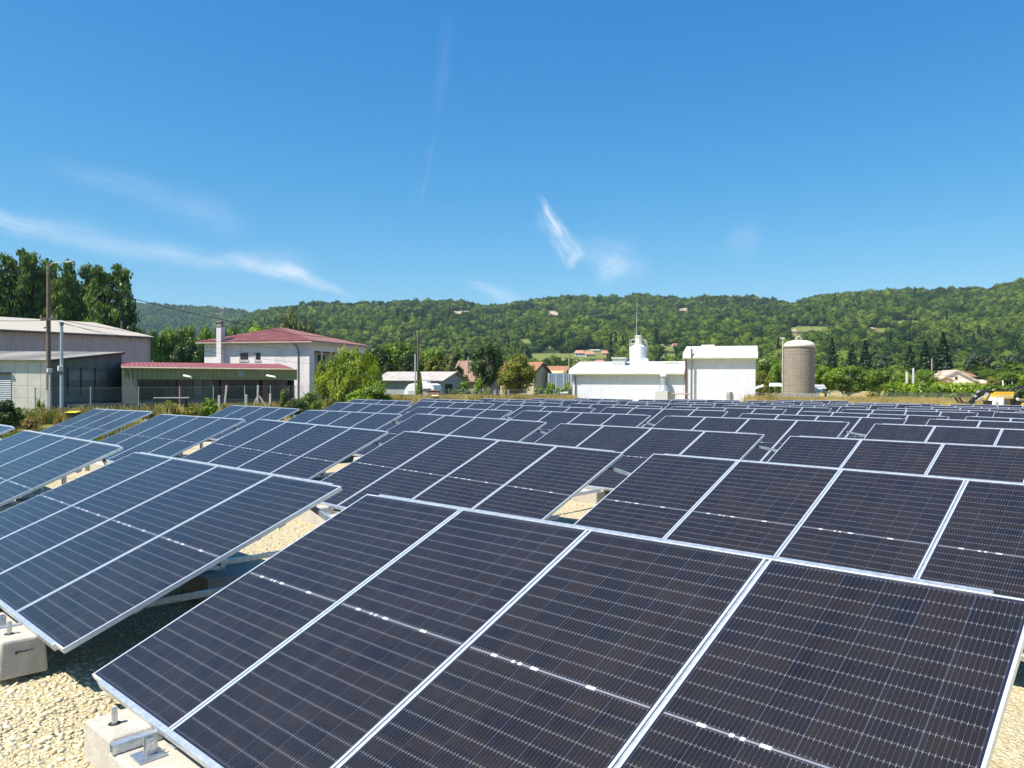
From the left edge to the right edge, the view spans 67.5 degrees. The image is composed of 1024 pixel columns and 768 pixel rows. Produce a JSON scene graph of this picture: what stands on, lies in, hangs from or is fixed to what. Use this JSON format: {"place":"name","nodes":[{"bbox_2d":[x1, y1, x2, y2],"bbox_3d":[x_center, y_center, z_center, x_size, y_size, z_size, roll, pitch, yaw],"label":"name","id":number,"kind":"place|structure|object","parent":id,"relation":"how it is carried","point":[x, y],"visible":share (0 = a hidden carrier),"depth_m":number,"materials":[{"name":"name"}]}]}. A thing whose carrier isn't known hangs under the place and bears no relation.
{"place":"outdoors","nodes":[
{"label":"outdoors","id":0,"kind":"place"},
{"bbox_2d":[0,0,1023,312],"label":"sky","id":1,"kind":"structure","parent":0,"point":[249,155],"materials":[{"name":"blue"}]},
{"bbox_2d":[5,390,1023,440],"bbox_3d":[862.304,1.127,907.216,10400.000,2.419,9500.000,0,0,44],"label":"ground","id":2,"kind":"structure","parent":0,"point":[839,394],"depth_m":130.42,"materials":[{"name":"beige plant"}]},
{"bbox_2d":[0,399,21,431],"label":"bush","id":3,"kind":"object","parent":2,"relation":"on","point":[9,416],"visible":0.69,"depth_m":30.06,"materials":[{"name":"green plant"}]},
{"bbox_2d":[0,254,23,317],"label":"poplar","id":4,"kind":"object","parent":2,"relation":"on","point":[4,296],"visible":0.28,"depth_m":116.73,"materials":[{"name":"green plant"}]},
{"bbox_2d":[0,247,45,318],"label":"poplar","id":5,"kind":"object","parent":2,"relation":"on","point":[24,283],"visible":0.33,"depth_m":118.34,"materials":[{"name":"green plant"}]},
{"bbox_2d":[18,416,45,428],"bbox_3d":[-20.132,1.640,31.947,1.088,0.593,1.182,0,0,-17],"label":"weed clump","id":6,"kind":"object","parent":2,"relation":"on","point":[29,422],"visible":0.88,"depth_m":31.84,"materials":[{"name":"brown plant"}]},
{"bbox_2d":[27,257,63,317],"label":"poplar","id":7,"kind":"object","parent":2,"relation":"on","point":[54,270],"visible":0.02,"depth_m":122.75,"materials":[{"name":"green plant"}]},
{"bbox_2d":[40,261,73,411],"bbox_3d":[-22.477,-1.893,37.911,1.621,8.421,0.359,0,0,4],"label":"wooden pole","id":8,"kind":"object","parent":2,"relation":"on","point":[48,318],"visible":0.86,"depth_m":37.90,"materials":[{"name":"brown wood"}]},
{"bbox_2d":[57,322,63,413],"bbox_3d":[-21.725,-0.332,36.922,0.331,5.306,0.287,0,0,44],"label":"metal pole","id":9,"kind":"object","parent":2,"relation":"on","point":[60,367],"visible":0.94,"depth_m":36.93,"materials":[{"name":"grey metal"}]},
{"bbox_2d":[0,351,124,410],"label":"concrete shed","id":10,"kind":"structure","parent":2,"relation":"on","point":[22,374],"depth_m":48.86,"materials":[{"name":"grey concrete"}]},
{"bbox_2d":[0,372,11,401],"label":"roller door","id":11,"kind":"structure","parent":10,"relation":"in","point":[5,378],"depth_m":45.81,"materials":[{"name":"white metal"}]},
{"bbox_2d":[41,258,88,321],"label":"poplar","id":12,"kind":"object","parent":2,"relation":"on","point":[66,303],"visible":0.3,"depth_m":118.77,"materials":[{"name":"green plant"}]},
{"bbox_2d":[0,317,153,370],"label":"clad barn","id":13,"kind":"structure","parent":2,"relation":"on","point":[22,334],"depth_m":79.05,"materials":[{"name":"grey metal"}]},
{"bbox_2d":[77,262,99,319],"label":"poplar","id":14,"kind":"object","parent":2,"relation":"on","point":[84,272],"visible":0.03,"depth_m":125.21,"materials":[{"name":"green plant"}]},
{"bbox_2d":[82,263,139,331],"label":"poplar","id":15,"kind":"object","parent":2,"relation":"on","point":[100,303],"visible":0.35,"depth_m":114.96,"materials":[{"name":"green plant"}]},
{"bbox_2d":[148,325,175,362],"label":"broadleaf tree","id":16,"kind":"object","parent":2,"relation":"on","point":[163,339],"visible":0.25,"depth_m":121.07,"materials":[{"name":"green plant"}]},
{"bbox_2d":[164,321,196,360],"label":"broadleaf tree","id":17,"kind":"object","parent":2,"relation":"on","point":[185,332],"visible":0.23,"depth_m":123.35,"materials":[{"name":"green plant"}]},
{"bbox_2d":[169,337,202,362],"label":"broadleaf tree","id":18,"kind":"object","parent":2,"relation":"on","point":[185,355],"visible":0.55,"depth_m":108.77,"materials":[{"name":"green plant"}]},
{"bbox_2d":[34,385,346,410],"bbox_3d":[-16.990,1.067,52.291,1.228,1.971,32.918,0,0,20],"label":"chain link fence","id":19,"kind":"object","parent":2,"relation":"on","point":[179,395],"visible":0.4,"depth_m":43.15,"materials":[{"name":"metal"}]},
{"bbox_2d":[192,321,215,362],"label":"broadleaf tree","id":20,"kind":"object","parent":2,"relation":"on","point":[204,333],"visible":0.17,"depth_m":116.82,"materials":[{"name":"green plant"}]},
{"bbox_2d":[199,396,217,416],"bbox_3d":[-16.595,1.470,41.963,0.990,1.643,1.107,0,0,44],"label":"sapling","id":21,"kind":"object","parent":2,"relation":"on","point":[209,408],"visible":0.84,"depth_m":41.80,"materials":[{"name":"green plant"}]},
{"bbox_2d":[121,362,296,408],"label":"long building","id":22,"kind":"structure","parent":2,"relation":"on","point":[175,376],"depth_m":55.02,"materials":[{"name":"green metal"}]},
{"bbox_2d":[142,379,153,399],"bbox_3d":[-25.418,0.383,53.584,0.741,1.396,0.090,0,0,-27],"label":"window","id":23,"kind":"structure","parent":22,"relation":"in","point":[145,382],"depth_m":53.55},
{"bbox_2d":[196,306,371,399],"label":"hip roof house","id":24,"kind":"structure","parent":2,"relation":"on","point":[304,352],"depth_m":73.26,"materials":[{"name":"white paint"}]},
{"bbox_2d":[277,384,296,407],"bbox_3d":[-14.561,1.125,49.957,1.295,2.421,1.623,0,0,44],"label":"bush","id":25,"kind":"object","parent":2,"relation":"on","point":[286,393],"visible":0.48,"depth_m":49.85,"materials":[{"name":"green plant"}]},
{"bbox_2d":[280,307,306,331],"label":"broadleaf tree","id":26,"kind":"object","parent":2,"relation":"on","point":[289,321],"visible":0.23,"depth_m":123.31,"materials":[{"name":"green plant"}]},
{"bbox_2d":[299,391,322,409],"bbox_3d":[-12.657,1.369,48.016,1.548,1.936,1.447,0,0,-22],"label":"bush","id":27,"kind":"object","parent":2,"relation":"on","point":[314,403],"visible":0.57,"depth_m":47.82,"materials":[{"name":"green plant"}]},
{"bbox_2d":[312,352,348,401],"bbox_3d":[-14.367,-0.081,60.985,2.984,4.935,3.125,0,0,-6],"label":"willow","id":28,"kind":"object","parent":2,"relation":"on","point":[321,370],"visible":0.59,"depth_m":60.26,"materials":[{"name":"green plant"}]},
{"bbox_2d":[318,367,362,402],"bbox_3d":[-13.367,0.539,60.130,3.410,3.716,3.392,0,0,44],"label":"willow","id":29,"kind":"object","parent":2,"relation":"on","point":[334,387],"visible":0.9,"depth_m":59.26,"materials":[{"name":"green plant"}]},
{"bbox_2d":[321,345,382,399],"bbox_3d":[-13.107,-0.420,62.980,5.028,5.673,5.216,0,0,-7],"label":"willow","id":30,"kind":"object","parent":2,"relation":"on","point":[369,374],"visible":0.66,"depth_m":61.68,"materials":[{"name":"green plant"}]},
{"bbox_2d":[362,380,393,399],"bbox_3d":[-10.587,1.073,57.771,3.510,2.733,2.824,0,0,13],"label":"bush","id":31,"kind":"object","parent":2,"relation":"on","point":[377,391],"visible":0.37,"depth_m":57.57,"materials":[{"name":"green plant"}]},
{"bbox_2d":[365,345,394,386],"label":"broadleaf tree","id":32,"kind":"object","parent":2,"relation":"on","point":[382,358],"visible":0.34,"depth_m":103.55,"materials":[{"name":"green plant"}]},
{"bbox_2d":[382,338,414,371],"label":"broadleaf tree","id":33,"kind":"object","parent":2,"relation":"on","point":[397,350],"visible":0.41,"depth_m":108.65,"materials":[{"name":"green plant"}]},
{"bbox_2d":[397,349,423,371],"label":"broadleaf tree","id":34,"kind":"object","parent":2,"relation":"on","point":[406,363],"visible":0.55,"depth_m":103.32,"materials":[{"name":"green plant"}]},
{"bbox_2d":[414,332,422,394],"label":"wooden pole","id":35,"kind":"object","parent":2,"relation":"on","point":[419,389],"visible":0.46,"depth_m":75.91,"materials":[{"name":"brown wood"}]},
{"bbox_2d":[404,381,441,394],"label":"caravan","id":36,"kind":"object","parent":2,"relation":"on","point":[409,388],"visible":0.41,"depth_m":81.72,"materials":[{"name":"white paint"}]},
{"bbox_2d":[381,372,469,394],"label":"gabled shed","id":37,"kind":"structure","parent":2,"relation":"on","point":[398,382],"depth_m":88.83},
{"bbox_2d":[416,347,444,371],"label":"broadleaf tree","id":38,"kind":"object","parent":2,"relation":"on","point":[426,356],"visible":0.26,"depth_m":115.24,"materials":[{"name":"green plant"}]},
{"bbox_2d":[438,349,467,381],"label":"broadleaf tree","id":39,"kind":"object","parent":2,"relation":"on","point":[449,363],"visible":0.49,"depth_m":103.91,"materials":[{"name":"green plant"}]},
{"bbox_2d":[455,361,499,394],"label":"old barn","id":40,"kind":"structure","parent":2,"relation":"on","point":[471,377],"depth_m":112.90,"materials":[{"name":"stone"}]},
{"bbox_2d":[468,341,504,388],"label":"dark tree","id":41,"kind":"object","parent":2,"relation":"on","point":[486,370],"visible":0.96,"depth_m":97.51,"materials":[{"name":"green plant"}]},
{"bbox_2d":[0,440,1023,767],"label":"gravel","id":42,"kind":"structure","parent":2,"relation":"on","point":[1008,750],"depth_m":5.13,"materials":[{"name":"beige gravel"}]},
{"bbox_2d":[0,430,122,510],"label":"solar table","id":43,"kind":"object","parent":42,"relation":"on","point":[31,462],"visible":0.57,"depth_m":10.60,"materials":[{"name":"glass"}]},
{"bbox_2d":[40,409,152,441],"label":"solar table","id":44,"kind":"object","parent":42,"relation":"on","point":[91,425],"visible":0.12,"depth_m":21.21,"materials":[{"name":"glass"}]},
{"bbox_2d":[82,414,245,471],"bbox_3d":[-7.369,1.382,18.040,5.505,1.206,4.234,0,0,44],"label":"solar table","id":45,"kind":"object","parent":42,"relation":"on","point":[172,435],"visible":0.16,"depth_m":17.49,"materials":[{"name":"glass"}]},
{"bbox_2d":[0,452,341,680],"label":"solar table","id":46,"kind":"object","parent":42,"relation":"on","point":[86,557],"visible":0.98,"depth_m":6.58,"materials":[{"name":"glass"}]},
{"bbox_2d":[195,405,299,446],"bbox_3d":[-8.052,1.358,24.898,5.505,1.206,4.234,0,0,44],"label":"solar table","id":47,"kind":"object","parent":42,"relation":"on","point":[250,414],"visible":0.3,"depth_m":24.52,"materials":[{"name":"glass"}]},
{"bbox_2d":[182,419,388,480],"bbox_3d":[-3.640,1.401,14.547,5.505,1.206,4.234,1,1,44],"label":"solar table","id":48,"kind":"object","parent":42,"relation":"on","point":[316,452],"visible":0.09,"depth_m":14.16,"materials":[{"name":"glass"}]},
{"bbox_2d":[287,410,401,429],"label":"solar table","id":49,"kind":"object","parent":42,"relation":"on","point":[369,420],"visible":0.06,"depth_m":21.28,"materials":[{"name":"glass"}]},
{"bbox_2d":[323,402,411,413],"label":"solar table","id":50,"kind":"object","parent":42,"relation":"on","point":[367,407],"visible":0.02,"depth_m":28.30,"materials":[{"name":"glass"}]},
{"bbox_2d":[349,399,412,405],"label":"solar table","id":51,"kind":"object","parent":42,"relation":"on","point":[393,402],"visible":0.09,"depth_m":35.19,"materials":[{"name":"glass"}]},
{"bbox_2d":[378,407,511,430],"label":"solar table","id":52,"kind":"object","parent":42,"relation":"on","point":[491,413],"visible":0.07,"depth_m":25.16,"materials":[{"name":"glass"}]},
{"bbox_2d":[400,401,494,415],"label":"solar table","id":53,"kind":"object","parent":42,"relation":"on","point":[453,404],"visible":0.09,"depth_m":31.82,"materials":[{"name":"glass"}]},
{"bbox_2d":[352,413,546,460],"bbox_3d":[-0.703,1.407,17.995,5.505,1.206,4.234,1,1,45],"label":"solar table","id":54,"kind":"object","parent":42,"relation":"on","point":[504,429],"visible":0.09,"depth_m":18.07,"materials":[{"name":"glass"}]},
{"bbox_2d":[301,431,630,525],"bbox_3d":[-0.025,1.455,11.155,5.505,1.206,4.234,1,1,44],"label":"solar table","id":55,"kind":"object","parent":42,"relation":"on","point":[535,480],"visible":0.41,"depth_m":10.77,"materials":[{"name":"glass"}]},
{"bbox_2d":[488,401,562,408],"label":"solar table","id":56,"kind":"object","parent":42,"relation":"on","point":[497,404],"visible":0.06,"depth_m":35.33,"materials":[{"name":"glass"}]},
{"bbox_2d":[545,400,619,406],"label":"solar table","id":57,"kind":"object","parent":42,"relation":"on","point":[566,403],"visible":0.07,"depth_m":38.58,"materials":[{"name":"glass"}]},
{"bbox_2d":[511,410,654,442],"bbox_3d":[2.173,1.410,21.267,5.505,1.206,4.234,0,0,44],"label":"solar table","id":58,"kind":"object","parent":42,"relation":"on","point":[553,419],"visible":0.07,"depth_m":21.23,"materials":[{"name":"glass"}]},
{"bbox_2d":[568,403,661,412],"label":"solar table","id":59,"kind":"object","parent":42,"relation":"on","point":[599,408],"visible":0.06,"depth_m":31.86,"materials":[{"name":"glass"}]},
{"bbox_2d":[534,423,776,503],"bbox_3d":[2.875,1.452,14.339,5.505,1.206,4.234,0,0,44],"label":"solar table","id":60,"kind":"object","parent":42,"relation":"on","point":[637,447],"visible":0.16,"depth_m":13.88,"materials":[{"name":"glass"}]},
{"bbox_2d":[600,407,727,427],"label":"solar table","id":61,"kind":"object","parent":42,"relation":"on","point":[657,415],"visible":0.16,"depth_m":24.54,"materials":[{"name":"glass"}]},
{"bbox_2d":[626,403,714,408],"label":"solar table","id":62,"kind":"object","parent":42,"relation":"on","point":[666,406],"visible":0.06,"depth_m":34.89,"materials":[{"name":"glass"}]},
{"bbox_2d":[670,406,786,417],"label":"solar table","id":63,"kind":"object","parent":42,"relation":"on","point":[734,412],"visible":0.1,"depth_m":27.61,"materials":[{"name":"glass"}]},
{"bbox_2d":[652,416,865,461],"bbox_3d":[5.786,1.413,17.619,5.505,1.206,4.234,0,0,44],"label":"solar table","id":64,"kind":"object","parent":42,"relation":"on","point":[777,433],"visible":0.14,"depth_m":17.23,"materials":[{"name":"glass"}]},
{"bbox_2d":[722,405,831,414],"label":"solar table","id":65,"kind":"object","parent":42,"relation":"on","point":[793,410],"visible":0.07,"depth_m":30.93,"materials":[{"name":"glass"}]},
{"bbox_2d":[574,453,1023,661],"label":"solar table","id":66,"kind":"object","parent":42,"relation":"on","point":[968,532],"visible":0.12,"depth_m":7.25,"materials":[{"name":"glass"}]},
{"bbox_2d":[766,404,867,411],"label":"solar table","id":67,"kind":"object","parent":42,"relation":"on","point":[837,408],"visible":0.05,"depth_m":34.25,"materials":[{"name":"glass"}]},
{"bbox_2d":[801,403,896,409],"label":"solar table","id":68,"kind":"object","parent":42,"relation":"on","point":[873,407],"visible":0.1,"depth_m":37.66,"materials":[{"name":"glass"}]},
{"bbox_2d":[797,411,948,424],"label":"solar table","id":69,"kind":"object","parent":42,"relation":"on","point":[917,419],"visible":0.09,"depth_m":24.35,"materials":[{"name":"glass"}]},
{"bbox_2d":[767,436,1023,482],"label":"solar table","id":70,"kind":"object","parent":42,"relation":"on","point":[990,462],"visible":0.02,"depth_m":11.12,"materials":[{"name":"glass"}]},
{"bbox_2d":[877,408,1002,416],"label":"solar table","id":71,"kind":"object","parent":42,"relation":"on","point":[982,413],"visible":0.09,"depth_m":30.95,"materials":[{"name":"glass"}]},
{"bbox_2d":[864,423,1023,446],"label":"solar table","id":72,"kind":"object","parent":42,"relation":"on","point":[962,435],"visible":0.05,"depth_m":14.85,"materials":[{"name":"glass"}]},
{"bbox_2d":[965,416,1023,421],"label":"solar table","id":73,"kind":"object","parent":42,"relation":"on","point":[994,418],"visible":0.08,"depth_m":22.30,"materials":[{"name":"glass"}]},
{"bbox_2d":[496,353,537,394],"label":"yellow tree","id":74,"kind":"object","parent":2,"relation":"on","point":[517,374],"visible":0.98,"depth_m":91.10,"materials":[{"name":"green plant"}]},
{"bbox_2d":[500,362,551,395],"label":"farmhouse","id":75,"kind":"object","parent":2,"relation":"on","point":[543,371],"visible":0.3,"depth_m":105.04,"materials":[{"name":"beige paint"}]},
{"bbox_2d":[495,405,595,418],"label":"solar table","id":76,"kind":"object","parent":2,"relation":"on","point":[516,409],"visible":0.05,"depth_m":28.49,"materials":[{"name":"glass"}]},
{"bbox_2d":[83,494,1023,767],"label":"solar table","id":77,"kind":"object","parent":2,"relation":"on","point":[369,630],"visible":1,"depth_m":3.69,"materials":[{"name":"glass"}]},
{"bbox_2d":[548,373,572,394],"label":"container","id":78,"kind":"object","parent":2,"relation":"on","point":[559,379],"visible":0.38,"depth_m":103.79,"materials":[{"name":"metal"}]},
{"bbox_2d":[629,317,648,361],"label":"white silo","id":79,"kind":"object","parent":2,"relation":"on","point":[638,350],"visible":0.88,"depth_m":91.80,"materials":[{"name":"paint"}]},
{"bbox_2d":[569,345,757,401],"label":"industrial hall","id":80,"kind":"structure","parent":2,"relation":"on","point":[707,372],"depth_m":78.81,"materials":[{"name":"white metal"}]},
{"bbox_2d":[755,370,770,392],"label":"broadleaf tree","id":81,"kind":"object","parent":2,"relation":"on","point":[762,374],"visible":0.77,"depth_m":107.39,"materials":[{"name":"green plant"}]},
{"bbox_2d":[756,357,781,392],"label":"broadleaf tree","id":82,"kind":"object","parent":2,"relation":"on","point":[766,365],"visible":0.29,"depth_m":115.65,"materials":[{"name":"green plant"}]},
{"bbox_2d":[768,362,781,392],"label":"broadleaf tree","id":83,"kind":"object","parent":2,"relation":"on","point":[775,373],"visible":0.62,"depth_m":111.49,"materials":[{"name":"green plant"}]},
{"bbox_2d":[780,336,815,393],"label":"concrete silo","id":84,"kind":"object","parent":2,"relation":"on","point":[798,366],"visible":0.85,"depth_m":94.43,"materials":[{"name":"beige concrete"}]},
{"bbox_2d":[738,413,906,438],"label":"solar table","id":85,"kind":"object","parent":2,"relation":"on","point":[862,425],"visible":0.05,"depth_m":20.55,"materials":[{"name":"glass"}]},
{"bbox_2d":[815,364,839,396],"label":"broadleaf tree","id":86,"kind":"object","parent":2,"relation":"on","point":[821,376],"visible":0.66,"depth_m":109.38,"materials":[{"name":"green plant"}]},
{"bbox_2d":[824,338,840,390],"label":"conifer","id":87,"kind":"object","parent":2,"relation":"on","point":[832,358],"visible":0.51,"depth_m":199.47,"materials":[{"name":"green plant"}]},
{"bbox_2d":[827,365,871,395],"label":"broadleaf tree","id":88,"kind":"object","parent":2,"relation":"on","point":[846,385],"visible":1,"depth_m":104.98,"materials":[{"name":"green plant"}]},
{"bbox_2d":[843,344,866,390],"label":"conifer","id":89,"kind":"object","parent":2,"relation":"on","point":[851,359],"visible":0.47,"depth_m":189.44,"materials":[{"name":"green plant"}]},
{"bbox_2d":[858,340,873,389],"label":"conifer","id":90,"kind":"object","parent":2,"relation":"on","point":[865,357],"visible":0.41,"depth_m":204.40,"materials":[{"name":"green plant"}]},
{"bbox_2d":[866,366,900,396],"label":"broadleaf tree","id":91,"kind":"object","parent":2,"relation":"on","point":[877,375],"visible":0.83,"depth_m":120.78,"materials":[{"name":"green plant"}]},
{"bbox_2d":[841,409,977,419],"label":"solar table","id":92,"kind":"object","parent":2,"relation":"on","point":[957,415],"visible":0.06,"depth_m":27.74,"materials":[{"name":"glass"}]},
{"bbox_2d":[916,341,934,379],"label":"conifer","id":93,"kind":"object","parent":2,"relation":"on","point":[925,354],"visible":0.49,"depth_m":194.34,"materials":[{"name":"green plant"}]},
{"bbox_2d":[911,368,939,386],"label":"broadleaf tree","id":94,"kind":"object","parent":2,"relation":"on","point":[930,378],"visible":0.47,"depth_m":132.47,"materials":[{"name":"green plant"}]},
{"bbox_2d":[880,380,985,398],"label":"hedge","id":95,"kind":"object","parent":2,"relation":"on","point":[923,388],"visible":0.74,"depth_m":99.46,"materials":[{"name":"green plant"}]},
{"bbox_2d":[930,332,954,373],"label":"conifer","id":96,"kind":"object","parent":2,"relation":"on","point":[942,359],"visible":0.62,"depth_m":189.19,"materials":[{"name":"green plant"}]},
{"bbox_2d":[906,406,1020,411],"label":"solar table","id":97,"kind":"object","parent":2,"relation":"on","point":[984,409],"visible":0.06,"depth_m":34.56,"materials":[{"name":"glass"}]},
{"bbox_2d":[934,370,993,384],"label":"white house","id":98,"kind":"structure","parent":2,"relation":"on","point":[958,377],"depth_m":149.08,"materials":[{"name":"white paint"}]},
{"bbox_2d":[926,419,1023,428],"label":"solar table","id":99,"kind":"object","parent":2,"relation":"on","point":[980,423],"visible":0.08,"depth_m":18.72,"materials":[{"name":"glass"}]},
{"bbox_2d":[963,352,1001,370],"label":"cedar","id":100,"kind":"object","parent":2,"relation":"on","point":[975,358],"visible":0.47,"depth_m":204.04,"materials":[{"name":"green plant"}]},
{"bbox_2d":[954,386,1023,404],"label":"loader","id":101,"kind":"object","parent":2,"relation":"on","point":[1009,397],"visible":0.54,"depth_m":52.07,"materials":[{"name":"yellow paint"}]},
{"bbox_2d":[976,384,1023,398],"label":"hedge","id":102,"kind":"object","parent":2,"relation":"on","point":[1020,394],"visible":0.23,"depth_m":95.49,"materials":[{"name":"green plant"}]},
{"bbox_2d":[986,370,1023,385],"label":"broadleaf tree","id":103,"kind":"object","parent":2,"relation":"on","point":[1007,378],"visible":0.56,"depth_m":148.41,"materials":[{"name":"green plant"}]},
{"bbox_2d":[375,306,1008,361],"bbox_3d":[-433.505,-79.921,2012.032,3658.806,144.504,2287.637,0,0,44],"label":"hills","id":104,"kind":"structure","parent":0,"point":[549,352],"depth_m":698.26,"materials":[{"name":"green plant"}]},
{"bbox_2d":[113,277,1023,392],"bbox_3d":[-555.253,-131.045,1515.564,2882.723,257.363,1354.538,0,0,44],"label":"hillside forest","id":105,"kind":"object","parent":104,"relation":"on","point":[981,321],"visible":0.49,"depth_m":846.75,"materials":[{"name":"green plant"}]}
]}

